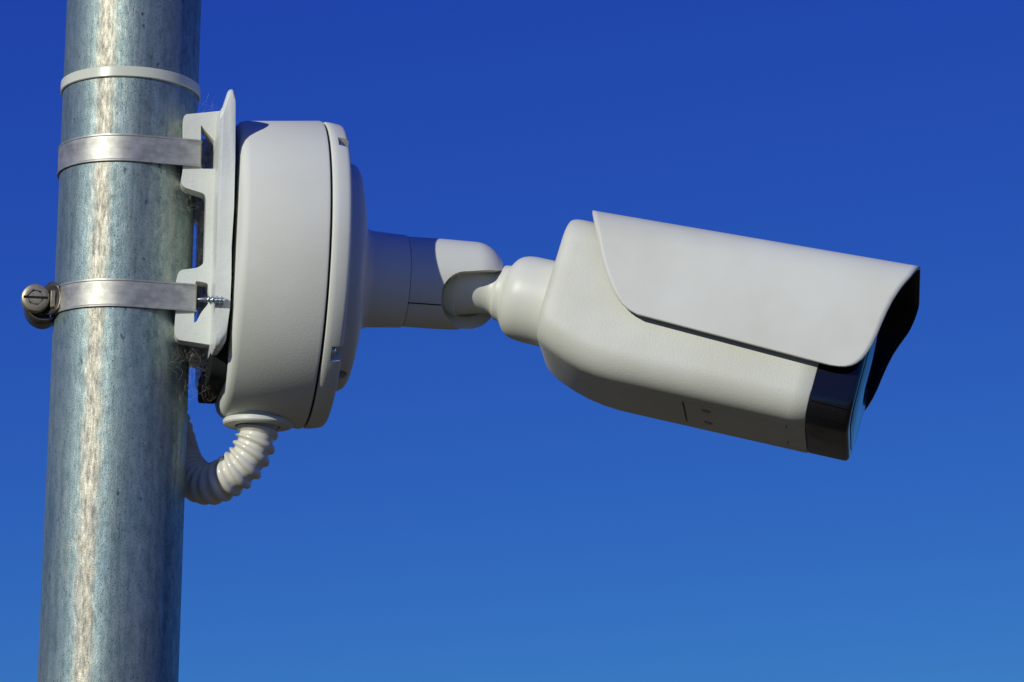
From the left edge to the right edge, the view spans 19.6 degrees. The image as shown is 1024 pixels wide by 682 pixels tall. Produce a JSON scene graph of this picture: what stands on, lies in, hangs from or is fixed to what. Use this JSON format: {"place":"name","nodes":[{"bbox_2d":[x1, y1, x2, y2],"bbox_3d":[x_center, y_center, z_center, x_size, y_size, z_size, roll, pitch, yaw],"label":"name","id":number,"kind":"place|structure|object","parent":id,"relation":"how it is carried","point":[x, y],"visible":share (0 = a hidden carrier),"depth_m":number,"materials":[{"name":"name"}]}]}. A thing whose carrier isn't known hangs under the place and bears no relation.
{"place":"outdoors","nodes":[
{"label":"outdoors","id":0,"kind":"place"},
{"bbox_2d":[0,0,1023,681],"label":"sky","id":1,"kind":"structure","parent":0,"point":[458,511],"materials":[{"name":"blue"}]},
{"label":"ground","id":2,"kind":"structure","parent":0,"visible":0},
{"bbox_2d":[37,0,200,681],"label":"steel pole","id":3,"kind":"object","parent":2,"relation":"on","point":[111,589],"visible":0.79,"depth_m":1.93,"materials":[{"name":"silver metal"}]},
{"bbox_2d":[21,278,196,328],"bbox_3d":[-0.270,-0.022,1.970,0.114,0.026,0.094,3,-12,-10],"label":"hose clamp","id":4,"kind":"object","parent":3,"relation":"attached to","point":[41,304],"visible":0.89,"depth_m":1.93,"materials":[{"name":"silver metal"}]},
{"bbox_2d":[57,133,201,178],"bbox_3d":[-0.256,-0.116,2.001,0.100,0.026,0.113,1,-12,0],"label":"hose clamp","id":5,"kind":"object","parent":3,"relation":"attached to","point":[130,147],"visible":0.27,"depth_m":1.95,"materials":[{"name":"silver metal"}]},
{"bbox_2d":[60,66,200,102],"bbox_3d":[-0.258,-0.168,2.007,0.094,0.010,0.102,1,-12,0],"label":"cable tie","id":6,"kind":"object","parent":3,"relation":"attached to","point":[134,71],"visible":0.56,"depth_m":1.96,"materials":[{"name":"plastic"}]},
{"bbox_2d":[174,89,235,389],"bbox_3d":[-0.211,-0.066,1.990,0.033,0.175,0.152,3,-12,-10],"label":"pole mount bracket","id":7,"kind":"object","parent":3,"relation":"attached to","point":[213,188],"visible":0.85,"depth_m":1.94,"materials":[{"name":"white paint"}]},
{"bbox_2d":[161,96,219,402],"bbox_3d":[-0.205,-0.057,1.980,0.054,0.218,0.091,1,-12,0],"label":"cobweb","id":8,"kind":"object","parent":7,"relation":"attached to","point":[196,263],"visible":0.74,"depth_m":1.97,"materials":[{"name":"fabric"}]},
{"bbox_2d":[197,295,224,304],"bbox_3d":[-0.194,-0.026,1.905,0.018,0.007,0.008,1,-12,0],"label":"tapping screw","id":9,"kind":"object","parent":7,"relation":"attached to","point":[214,300],"visible":1,"depth_m":1.90,"materials":[{"name":"metal"}]},
{"bbox_2d":[198,222,233,403],"bbox_3d":[-0.199,-0.019,1.982,0.013,0.110,0.100,3,-12,-10],"label":"rubber pad","id":10,"kind":"object","parent":7,"relation":"attached to","point":[214,371],"visible":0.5,"depth_m":1.94,"materials":[{"name":"black rubber"}]},
{"bbox_2d":[215,121,351,431],"bbox_3d":[-0.157,-0.045,1.996,0.075,0.210,0.208,3,-12,-10],"label":"junction box","id":11,"kind":"object","parent":7,"relation":"attached to","point":[292,240],"visible":0.87,"depth_m":1.91,"materials":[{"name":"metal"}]},
{"bbox_2d":[185,413,278,504],"bbox_3d":[-0.208,0.045,2.005,0.126,0.138,0.039,-11,-16,43],"label":"corrugated conduit","id":12,"kind":"object","parent":11,"relation":"attached to","point":[237,468],"visible":0.41,"depth_m":1.96,"materials":[{"name":"beige plastic"}]},
{"bbox_2d":[336,163,920,460],"bbox_3d":[0.071,-0.020,1.996,0.413,0.200,0.157,1,-12,0],"label":"security camera","id":13,"kind":"object","parent":11,"relation":"attached to","point":[786,346],"visible":0.99,"depth_m":1.95,"materials":[{"name":"white plastic"}]}
]}

